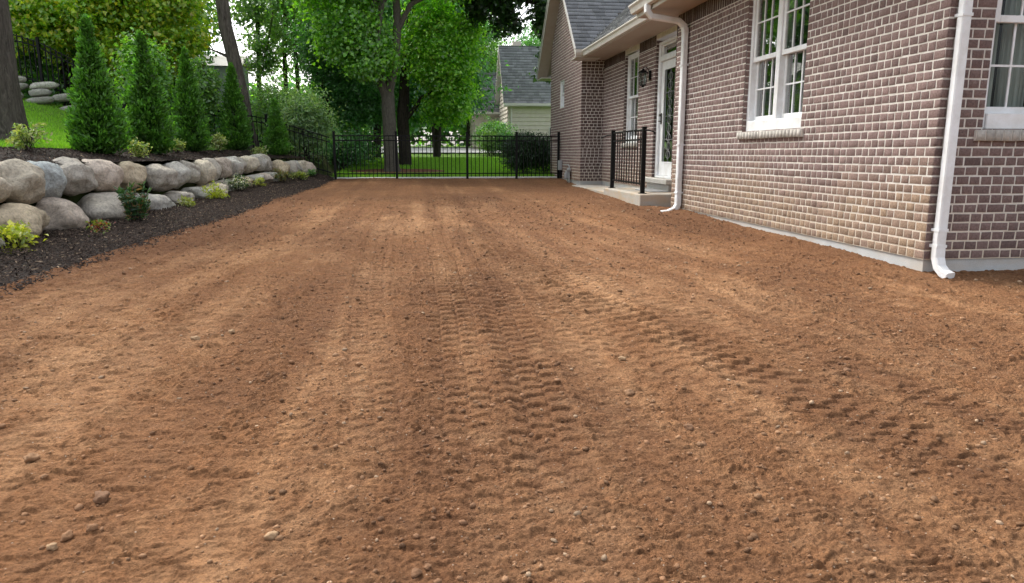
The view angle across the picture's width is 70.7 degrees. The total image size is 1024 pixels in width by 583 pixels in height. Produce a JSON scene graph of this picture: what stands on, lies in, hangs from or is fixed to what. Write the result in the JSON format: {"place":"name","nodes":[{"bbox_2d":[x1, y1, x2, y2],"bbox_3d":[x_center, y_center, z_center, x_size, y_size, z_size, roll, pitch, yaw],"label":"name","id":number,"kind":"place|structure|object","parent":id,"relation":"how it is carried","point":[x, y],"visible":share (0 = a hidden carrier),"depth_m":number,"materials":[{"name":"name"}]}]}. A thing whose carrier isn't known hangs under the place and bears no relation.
{"place":"outdoors","nodes":[
{"label":"outdoors","id":0,"kind":"place"},
{"bbox_2d":[0,97,226,149],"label":"side lawn","id":1,"kind":"structure","parent":0,"point":[209,148],"depth_m":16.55,"materials":[{"name":"green plant"}]},
{"bbox_2d":[18,76,71,110],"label":"ledge wall","id":2,"kind":"structure","parent":1,"relation":"on","point":[39,91],"depth_m":17.14,"materials":[{"name":"stone"}]},
{"bbox_2d":[0,146,303,163],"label":"terrace mulch","id":3,"kind":"object","parent":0,"point":[52,155],"visible":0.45,"depth_m":11.31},
{"bbox_2d":[4,122,52,150],"bbox_3d":[-6.558,-2.076,9.772,0.589,0.425,0.521,-1,11,-7],"label":"terrace shrub","id":4,"kind":"object","parent":3,"relation":"on","point":[20,136],"visible":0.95,"depth_m":9.73,"materials":[{"name":"green plant"}]},
{"bbox_2d":[61,13,134,154],"bbox_3d":[-6.505,-3.184,11.210,1.026,2.198,1.020,-1,11,-7],"label":"arborvitae","id":5,"kind":"object","parent":3,"relation":"on","point":[94,122],"visible":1,"depth_m":11.09,"materials":[{"name":"green plant"}]},
{"bbox_2d":[125,137,152,157],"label":"terrace shrub","id":6,"kind":"object","parent":3,"relation":"on","point":[136,148],"visible":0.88,"depth_m":11.93,"materials":[{"name":"green plant"}]},
{"bbox_2d":[121,29,179,153],"bbox_3d":[-6.684,-3.599,13.163,1.042,2.275,1.072,-1,11,-7],"label":"arborvitae","id":7,"kind":"object","parent":3,"relation":"on","point":[155,128],"visible":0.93,"depth_m":13.04,"materials":[{"name":"green plant"}]},
{"bbox_2d":[169,138,185,152],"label":"terrace shrub","id":8,"kind":"object","parent":3,"relation":"on","point":[180,145],"visible":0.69,"depth_m":14.34,"materials":[{"name":"green plant"}]},
{"bbox_2d":[169,46,212,151],"bbox_3d":[-6.950,-4.086,15.463,0.976,2.284,0.930,-1,11,-7],"label":"arborvitae","id":9,"kind":"object","parent":3,"relation":"on","point":[190,119],"visible":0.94,"depth_m":15.33,"materials":[{"name":"green plant"}]},
{"bbox_2d":[210,132,228,152],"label":"terrace shrub","id":10,"kind":"object","parent":3,"relation":"on","point":[218,141],"visible":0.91,"depth_m":16.46,"materials":[{"name":"green plant"}]},
{"bbox_2d":[215,157,231,178],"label":"boulder","id":11,"kind":"object","parent":3,"relation":"on","point":[225,165],"visible":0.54,"depth_m":14.69,"materials":[{"name":"stone"}]},
{"bbox_2d":[212,62,254,150],"bbox_3d":[-6.811,-4.489,17.619,0.935,2.180,0.960,-1,11,-7],"label":"arborvitae","id":12,"kind":"object","parent":3,"relation":"on","point":[235,128],"visible":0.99,"depth_m":17.49,"materials":[{"name":"green plant"}]},
{"bbox_2d":[241,156,259,173],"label":"boulder","id":13,"kind":"object","parent":3,"relation":"on","point":[253,163],"visible":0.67,"depth_m":16.07,"materials":[{"name":"stone"}]},
{"bbox_2d":[250,154,266,170],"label":"boulder","id":14,"kind":"object","parent":3,"relation":"on","point":[263,163],"visible":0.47,"depth_m":16.54,"materials":[{"name":"stone"}]},
{"bbox_2d":[250,145,269,154],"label":"terrace shrub","id":15,"kind":"object","parent":3,"relation":"on","point":[259,150],"visible":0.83,"depth_m":17.24,"materials":[{"name":"green plant"}]},
{"bbox_2d":[259,154,272,170],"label":"boulder","id":16,"kind":"object","parent":3,"relation":"on","point":[269,164],"visible":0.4,"depth_m":16.94,"materials":[{"name":"stone"}]},
{"bbox_2d":[260,97,292,154],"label":"arborvitae","id":17,"kind":"object","parent":3,"relation":"on","point":[276,138],"visible":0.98,"depth_m":17.82,"materials":[{"name":"green plant"}]},
{"bbox_2d":[0,137,490,235],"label":"ground","id":18,"kind":"structure","parent":0,"point":[75,199],"depth_m":15.33,"materials":[{"name":"brown soil"}]},
{"bbox_2d":[0,177,12,202],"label":"boulder","id":19,"kind":"object","parent":18,"relation":"on","point":[6,187],"visible":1,"depth_m":7.32,"materials":[{"name":"stone"}]},
{"bbox_2d":[0,0,33,141],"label":"oak tree","id":20,"kind":"object","parent":18,"relation":"on","point":[12,110],"visible":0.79,"depth_m":11.40,"materials":[{"name":"brown plant"}]},
{"bbox_2d":[0,158,45,204],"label":"boulder","id":21,"kind":"object","parent":18,"relation":"on","point":[26,180],"visible":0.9,"depth_m":7.79,"materials":[{"name":"stone"}]},
{"bbox_2d":[27,161,66,197],"bbox_3d":[-5.561,-1.310,8.539,0.585,0.473,0.534,-1,4,10],"label":"boulder","id":22,"kind":"object","parent":18,"relation":"on","point":[56,180],"visible":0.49,"depth_m":8.42,"materials":[{"name":"stone"}]},
{"bbox_2d":[13,34,122,107],"bbox_3d":[-12.425,-5.364,17.605,5.570,3.292,0.074,-1,11,-4],"label":"fence","id":23,"kind":"object","parent":18,"relation":"on","point":[38,43],"visible":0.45,"depth_m":17.62,"materials":[{"name":"black metal"}]},
{"bbox_2d":[52,157,97,195],"bbox_3d":[-5.557,-1.455,9.119,0.578,0.477,0.568,1,15,-5],"label":"boulder","id":24,"kind":"object","parent":18,"relation":"on","point":[79,175],"visible":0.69,"depth_m":9.01,"materials":[{"name":"stone"}]},
{"bbox_2d":[15,28,143,105],"bbox_3d":[-13.475,-10.068,21.144,5.910,9.398,5.753,5,12,26],"label":"woodland tree","id":25,"kind":"object","parent":18,"relation":"on","point":[61,70],"visible":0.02,"depth_m":21.80,"materials":[{"name":"green plant"}]},
{"bbox_2d":[81,159,124,191],"bbox_3d":[-5.679,-1.587,9.892,0.596,0.443,0.684,3,4,-11],"label":"boulder","id":26,"kind":"object","parent":18,"relation":"on","point":[108,175],"visible":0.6,"depth_m":9.70,"materials":[{"name":"stone"}]},
{"bbox_2d":[8,0,220,95],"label":"yellowing tree","id":27,"kind":"object","parent":18,"relation":"on","point":[53,24],"visible":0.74,"depth_m":18.31,"materials":[{"name":"green plant"}]},
{"bbox_2d":[116,161,146,189],"bbox_3d":[-5.801,-1.733,10.817,0.568,0.429,0.791,-8,10,-9],"label":"boulder","id":28,"kind":"object","parent":18,"relation":"on","point":[136,173],"visible":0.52,"depth_m":10.65,"materials":[{"name":"stone"}]},
{"bbox_2d":[22,1,240,84],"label":"woodland tree","id":29,"kind":"object","parent":18,"relation":"on","point":[211,4],"visible":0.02,"depth_m":23.00,"materials":[{"name":"green plant"}]},
{"bbox_2d":[109,27,178,110],"bbox_3d":[-8.187,-4.550,16.118,1.595,2.553,1.674,-1,11,-7],"label":"young tree","id":30,"kind":"object","parent":18,"relation":"on","point":[162,69],"visible":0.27,"depth_m":15.85,"materials":[{"name":"green plant"}]},
{"bbox_2d":[144,164,177,191],"bbox_3d":[-5.791,-1.868,11.839,0.547,0.451,0.689,1,9,-9],"label":"boulder","id":31,"kind":"object","parent":18,"relation":"on","point":[160,178],"visible":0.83,"depth_m":11.62,"materials":[{"name":"stone"}]},
{"bbox_2d":[0,173,334,296],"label":"mulch bed","id":32,"kind":"object","parent":18,"relation":"on","point":[46,267],"visible":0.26,"depth_m":7.76,"materials":[{"name":"black wood"}]},
{"bbox_2d":[0,219,48,253],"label":"spirea shrub","id":33,"kind":"object","parent":32,"relation":"on","point":[15,231],"visible":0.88,"depth_m":6.79,"materials":[{"name":"green plant"}]},
{"bbox_2d":[0,203,49,246],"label":"boulder","id":34,"kind":"object","parent":32,"relation":"on","point":[37,219],"visible":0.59,"depth_m":7.41,"materials":[{"name":"stone"}]},
{"bbox_2d":[35,197,89,235],"bbox_3d":[-5.323,-0.861,8.472,0.586,0.494,0.680,3,9,-8],"label":"boulder","id":35,"kind":"object","parent":32,"relation":"on","point":[62,214],"visible":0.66,"depth_m":8.28,"materials":[{"name":"stone"}]},
{"bbox_2d":[83,219,115,235],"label":"barberry shrub","id":36,"kind":"object","parent":32,"relation":"on","point":[102,226],"visible":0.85,"depth_m":8.12,"materials":[{"name":"green plant"}]},
{"bbox_2d":[77,192,125,223],"bbox_3d":[-5.445,-1.089,9.567,0.622,0.399,0.936,-1,18,-9],"label":"boulder","id":37,"kind":"object","parent":32,"relation":"on","point":[103,206],"visible":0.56,"depth_m":9.37,"materials":[{"name":"stone"}]},
{"bbox_2d":[112,180,150,222],"bbox_3d":[-4.860,-1.139,9.248,0.384,0.574,0.450,-10,15,-42],"label":"peony plant","id":38,"kind":"object","parent":32,"relation":"on","point":[132,208],"visible":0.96,"depth_m":9.23,"materials":[{"name":"green plant"}]},
{"bbox_2d":[133,193,175,211],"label":"boulder","id":39,"kind":"object","parent":32,"relation":"on","point":[158,201],"visible":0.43,"depth_m":10.91,"materials":[{"name":"stone"}]},
{"bbox_2d":[162,191,194,204],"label":"boulder","id":40,"kind":"object","parent":32,"relation":"on","point":[173,196],"visible":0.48,"depth_m":12.01,"materials":[{"name":"stone"}]},
{"bbox_2d":[177,194,195,207],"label":"spirea shrub","id":41,"kind":"object","parent":32,"relation":"on","point":[187,204],"visible":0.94,"depth_m":11.34,"materials":[{"name":"green plant"}]},
{"bbox_2d":[181,187,214,198],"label":"boulder","id":42,"kind":"object","parent":32,"relation":"on","point":[197,192],"visible":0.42,"depth_m":12.97,"materials":[{"name":"stone"}]},
{"bbox_2d":[196,183,228,193],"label":"boulder","id":43,"kind":"object","parent":32,"relation":"on","point":[223,186],"visible":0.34,"depth_m":13.80,"materials":[{"name":"stone"}]},
{"bbox_2d":[191,159,216,184],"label":"boulder","id":44,"kind":"object","parent":43,"relation":"on","point":[208,171],"visible":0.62,"depth_m":13.65,"materials":[{"name":"stone"}]},
{"bbox_2d":[202,180,229,198],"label":"spirea shrub","id":45,"kind":"object","parent":32,"relation":"on","point":[219,193],"visible":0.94,"depth_m":12.85,"materials":[{"name":"green plant"}]},
{"bbox_2d":[215,179,243,190],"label":"boulder","id":46,"kind":"object","parent":32,"relation":"on","point":[221,181],"visible":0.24,"depth_m":14.49,"materials":[{"name":"stone"}]},
{"bbox_2d":[222,173,253,190],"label":"rose shrub","id":47,"kind":"object","parent":32,"relation":"on","point":[243,183],"visible":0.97,"depth_m":14.42,"materials":[{"name":"green plant"}]},
{"bbox_2d":[226,176,253,187],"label":"boulder","id":48,"kind":"object","parent":32,"relation":"on","point":[251,181],"visible":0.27,"depth_m":15.31,"materials":[{"name":"stone"}]},
{"bbox_2d":[226,156,243,177],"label":"boulder","id":49,"kind":"object","parent":48,"relation":"on","point":[237,166],"visible":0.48,"depth_m":15.17,"materials":[{"name":"stone"}]},
{"bbox_2d":[270,160,289,174],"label":"boulder","id":50,"kind":"object","parent":32,"relation":"on","point":[282,165],"visible":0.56,"depth_m":17.37,"materials":[{"name":"stone"}]},
{"bbox_2d":[272,167,291,181],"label":"barberry shrub","id":51,"kind":"object","parent":32,"relation":"on","point":[281,177],"visible":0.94,"depth_m":16.62,"materials":[{"name":"green plant"}]},
{"bbox_2d":[284,160,297,175],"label":"boulder","id":52,"kind":"object","parent":32,"relation":"on","point":[293,166],"visible":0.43,"depth_m":17.66,"materials":[{"name":"stone"}]},
{"bbox_2d":[284,171,308,179],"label":"spirea shrub","id":53,"kind":"object","parent":32,"relation":"on","point":[298,173],"visible":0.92,"depth_m":17.21,"materials":[{"name":"green plant"}]},
{"bbox_2d":[161,161,191,188],"bbox_3d":[-5.930,-2.039,12.633,0.557,0.480,0.514,-1,11,-5],"label":"boulder","id":54,"kind":"object","parent":18,"relation":"on","point":[184,174],"visible":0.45,"depth_m":12.52,"materials":[{"name":"stone"}]},
{"bbox_2d":[178,160,200,182],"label":"boulder","id":55,"kind":"object","parent":18,"relation":"on","point":[195,171],"visible":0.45,"depth_m":13.13,"materials":[{"name":"stone"}]},
{"bbox_2d":[15,52,383,166],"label":"undergrowth","id":56,"kind":"object","parent":18,"relation":"on","point":[25,91],"visible":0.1,"depth_m":22.27,"materials":[{"name":"green plant"}]},
{"bbox_2d":[165,0,233,103],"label":"woodland tree","id":57,"kind":"object","parent":18,"relation":"on","point":[208,18],"visible":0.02,"depth_m":29.34,"materials":[{"name":"green plant"}]},
{"bbox_2d":[176,55,236,115],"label":"young tree","id":58,"kind":"object","parent":18,"relation":"on","point":[209,83],"visible":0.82,"depth_m":17.33,"materials":[{"name":"green plant"}]},
{"bbox_2d":[202,158,221,182],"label":"boulder","id":59,"kind":"object","parent":18,"relation":"on","point":[216,164],"visible":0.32,"depth_m":14.27,"materials":[{"name":"stone"}]},
{"bbox_2d":[195,55,250,131],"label":"garden shed","id":60,"kind":"structure","parent":18,"relation":"on","point":[221,64],"depth_m":26.00,"materials":[{"name":"paint"}]},
{"bbox_2d":[122,83,330,174],"bbox_3d":[-7.165,-4.085,18.257,5.009,2.258,0.117,-1,11,-5],"label":"side fence","id":61,"kind":"object","parent":18,"relation":"on","point":[261,122],"visible":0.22,"depth_m":18.41,"materials":[{"name":"black metal"}]},
{"bbox_2d":[208,0,259,149],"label":"leaning tree","id":62,"kind":"object","parent":18,"relation":"on","point":[231,54],"visible":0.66,"depth_m":18.55,"materials":[{"name":"brown plant"}]},
{"bbox_2d":[208,0,292,141],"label":"slender tree","id":63,"kind":"object","parent":18,"relation":"on","point":[246,12],"visible":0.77,"depth_m":26.36,"materials":[{"name":"green plant"}]},
{"bbox_2d":[57,69,466,146],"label":"distant wood","id":64,"kind":"object","parent":18,"relation":"on","point":[444,131],"visible":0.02,"depth_m":65.37,"materials":[{"name":"green plant"}]},
{"bbox_2d":[247,3,303,81],"bbox_3d":[-9.179,-10.705,30.635,3.431,9.024,3.368,-8,13,-35],"label":"slender tree","id":65,"kind":"object","parent":18,"relation":"on","point":[289,69],"visible":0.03,"depth_m":30.59,"materials":[{"name":"green plant"}]},
{"bbox_2d":[241,0,315,148],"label":"thin tree","id":66,"kind":"object","parent":18,"relation":"on","point":[266,49],"visible":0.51,"depth_m":24.84,"materials":[{"name":"green plant"}]},
{"bbox_2d":[254,2,303,91],"bbox_3d":[-9.004,-10.728,28.643,3.542,9.757,3.539,5,12,23],"label":"slender tree","id":67,"kind":"object","parent":18,"relation":"on","point":[286,54],"visible":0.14,"depth_m":28.57,"materials":[{"name":"green plant"}]},
{"bbox_2d":[244,60,320,151],"bbox_3d":[-6.699,-5.219,20.583,2.621,2.771,2.517,4,12,20],"label":"loose shrub","id":68,"kind":"object","parent":18,"relation":"on","point":[262,109],"visible":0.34,"depth_m":20.17,"materials":[{"name":"green plant"}]},
{"bbox_2d":[267,77,346,163],"bbox_3d":[-5.464,-4.581,19.485,2.177,2.297,2.376,-1,11,-7],"label":"loose shrub","id":69,"kind":"object","parent":18,"relation":"on","point":[305,115],"visible":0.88,"depth_m":19.19,"materials":[{"name":"green plant"}]},
{"bbox_2d":[267,0,415,132],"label":"shade tree","id":70,"kind":"object","parent":18,"relation":"on","point":[362,101],"visible":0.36,"depth_m":23.35,"materials":[{"name":"green plant"}]},
{"bbox_2d":[314,121,382,168],"bbox_3d":[-5.058,-4.489,22.146,2.475,1.493,2.278,-5,12,-22],"label":"understory shrub","id":71,"kind":"object","parent":18,"relation":"on","point":[347,146],"visible":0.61,"depth_m":22.04,"materials":[{"name":"green plant"}]},
{"bbox_2d":[287,0,432,157],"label":"woodland tree","id":72,"kind":"object","parent":18,"relation":"on","point":[412,88],"visible":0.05,"depth_m":27.37,"materials":[{"name":"green plant"}]},
{"bbox_2d":[332,131,465,179],"bbox_3d":[-2.903,-3.402,18.781,3.417,1.498,0.074,-1,11,-7],"label":"metal fence","id":73,"kind":"object","parent":18,"relation":"on","point":[380,140],"visible":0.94,"depth_m":18.72,"materials":[{"name":"black metal"}]},
{"bbox_2d":[337,176,556,178],"bbox_3d":[-0.834,-3.013,19.625,7.800,0.205,0.530,-1,11,-7],"label":"concrete strip","id":74,"kind":"object","parent":18,"relation":"on","point":[450,177],"visible":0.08,"depth_m":19.25,"materials":[{"name":"grey concrete"}]},
{"bbox_2d":[384,0,520,156],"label":"woodland tree","id":75,"kind":"object","parent":18,"relation":"on","point":[436,148],"visible":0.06,"depth_m":29.15,"materials":[{"name":"green plant"}]},
{"bbox_2d":[428,12,512,146],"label":"woodland tree","id":76,"kind":"object","parent":18,"relation":"on","point":[491,44],"visible":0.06,"depth_m":43.83,"materials":[{"name":"green plant"}]},
{"bbox_2d":[470,41,550,148],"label":"neighbour house","id":77,"kind":"structure","parent":18,"relation":"on","point":[526,105],"depth_m":34.25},
{"bbox_2d":[0,177,1023,582],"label":"bare soil yard","id":78,"kind":"structure","parent":18,"relation":"on","point":[664,331],"depth_m":3.03,"materials":[{"name":"brown soil"}]},
{"bbox_2d":[23,452,39,462],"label":"soil clod","id":79,"kind":"object","parent":78,"relation":"on","point":[30,457],"visible":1,"depth_m":2.50,"materials":[{"name":"brown soil"}]},
{"bbox_2d":[60,530,73,541],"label":"pebble","id":80,"kind":"object","parent":78,"relation":"on","point":[67,535],"visible":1,"depth_m":2.08,"materials":[{"name":"beige stone"}]},
{"bbox_2d":[93,491,109,503],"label":"soil clod","id":81,"kind":"object","parent":78,"relation":"on","point":[100,497],"visible":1,"depth_m":2.27,"materials":[{"name":"brown soil"}]},
{"bbox_2d":[264,531,278,539],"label":"pebble","id":82,"kind":"object","parent":78,"relation":"on","point":[271,535],"visible":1,"depth_m":2.09,"materials":[{"name":"beige stone"}]},
{"bbox_2d":[411,568,422,577],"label":"pebble","id":83,"kind":"object","parent":78,"relation":"on","point":[416,572],"visible":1,"depth_m":1.93,"materials":[{"name":"beige stone"}]},
{"bbox_2d":[466,132,559,178],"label":"metal gate","id":84,"kind":"structure","parent":18,"relation":"on","point":[516,140],"depth_m":19.11,"materials":[{"name":"black metal"}]},
{"bbox_2d":[495,19,540,69],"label":"woodland tree","id":85,"kind":"object","parent":18,"relation":"on","point":[530,41],"visible":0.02,"depth_m":44.81,"materials":[{"name":"green plant"}]},
{"bbox_2d":[572,185,616,193],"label":"walkway","id":86,"kind":"structure","parent":18,"relation":"on","point":[598,188],"depth_m":15.77,"materials":[{"name":"concrete"}]},
{"bbox_2d":[604,188,671,206],"bbox_3d":[2.293,-1.563,12.935,0.740,0.485,2.360,-1,11,-7],"label":"concrete stoop","id":87,"kind":"object","parent":18,"relation":"on","point":[635,197],"visible":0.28,"depth_m":11.97,"materials":[{"name":"beige concrete"}]},
{"bbox_2d":[601,126,655,193],"bbox_3d":[2.036,-2.338,12.805,0.232,1.084,2.336,-2,11,-10],"label":"stoop railing","id":88,"kind":"object","parent":87,"relation":"on","point":[642,158],"visible":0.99,"depth_m":12.57,"materials":[{"name":"black metal"}]},
{"bbox_2d":[536,0,1023,278],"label":"brick house","id":89,"kind":"structure","parent":18,"relation":"on","point":[890,131],"depth_m":6.90,"materials":[{"name":"brick"}]},
{"bbox_2d":[620,51,639,146],"bbox_3d":[2.495,-3.889,14.691,0.228,1.863,1.120,-1,11,-7],"label":"window","id":90,"kind":"structure","parent":89,"relation":"in","point":[631,59],"depth_m":15.03,"materials":[{"name":"white paint"}]},
{"bbox_2d":[654,35,676,178],"bbox_3d":[2.838,-3.220,12.770,0.281,2.400,1.052,-1,11,-7],"label":"door","id":91,"kind":"structure","parent":89,"relation":"in","point":[666,61],"depth_m":13.05,"materials":[{"name":"white paint"}]},
{"bbox_2d":[736,0,809,139],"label":"window","id":92,"kind":"structure","parent":89,"relation":"in","point":[779,119],"depth_m":7.78,"materials":[{"name":"white paint"}]},
{"bbox_2d":[973,0,1023,140],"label":"window","id":93,"kind":"structure","parent":89,"relation":"in","point":[1007,111],"depth_m":5.49,"materials":[{"name":"white paint"}]},
{"bbox_2d":[202,0,534,147],"label":"sky","id":94,"kind":"structure","parent":0,"point":[216,46],"materials":[{"name":"white"}]},
{"bbox_2d":[381,148,500,152],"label":"driveway","id":95,"kind":"structure","parent":0,"point":[462,150],"depth_m":35.74,"materials":[{"name":"concrete"}]},
{"bbox_2d":[331,154,554,176],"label":"back lawn","id":96,"kind":"structure","parent":0,"point":[449,155],"depth_m":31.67,"materials":[{"name":"green plant"}]},
{"bbox_2d":[349,169,442,172],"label":"tree ring soil","id":97,"kind":"object","parent":96,"relation":"on","point":[404,170],"visible":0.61,"depth_m":21.80,"materials":[{"name":"brown soil"}]},
{"bbox_2d":[279,0,470,171],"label":"maple tree","id":98,"kind":"object","parent":97,"relation":"on","point":[352,36],"visible":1,"depth_m":20.14,"materials":[{"name":"green plant"}]},
{"bbox_2d":[390,0,493,165],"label":"sunlit tree","id":99,"kind":"object","parent":96,"relation":"on","point":[441,44],"visible":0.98,"depth_m":23.10,"materials":[{"name":"green plant"}]},
{"bbox_2d":[476,127,500,155],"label":"foundation shrub","id":100,"kind":"object","parent":96,"relation":"on","point":[489,142],"visible":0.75,"depth_m":31.34,"materials":[{"name":"green plant"}]},
{"bbox_2d":[469,112,517,154],"bbox_3d":[-0.827,-7.071,32.431,2.151,1.963,2.575,-4,12,-20],"label":"foundation shrub","id":101,"kind":"object","parent":96,"relation":"on","point":[501,128],"visible":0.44,"depth_m":32.14,"materials":[{"name":"green plant"}]},
{"bbox_2d":[452,0,550,83],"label":"overhanging tree","id":102,"kind":"object","parent":96,"relation":"on","point":[508,20],"visible":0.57,"depth_m":22.81,"materials":[{"name":"green plant"}]},
{"bbox_2d":[489,129,549,172],"bbox_3d":[0.328,-4.080,21.176,1.882,1.349,1.797,-1,11,-7],"label":"foundation shrub","id":103,"kind":"object","parent":96,"relation":"on","point":[521,153],"visible":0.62,"depth_m":20.86,"materials":[{"name":"green plant"}]},
{"bbox_2d":[530,129,550,172],"bbox_3d":[0.970,-4.143,21.494,1.668,1.333,1.614,-5,12,-23],"label":"foundation shrub","id":104,"kind":"object","parent":96,"relation":"on","point":[545,164],"visible":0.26,"depth_m":21.22,"materials":[{"name":"green plant"}]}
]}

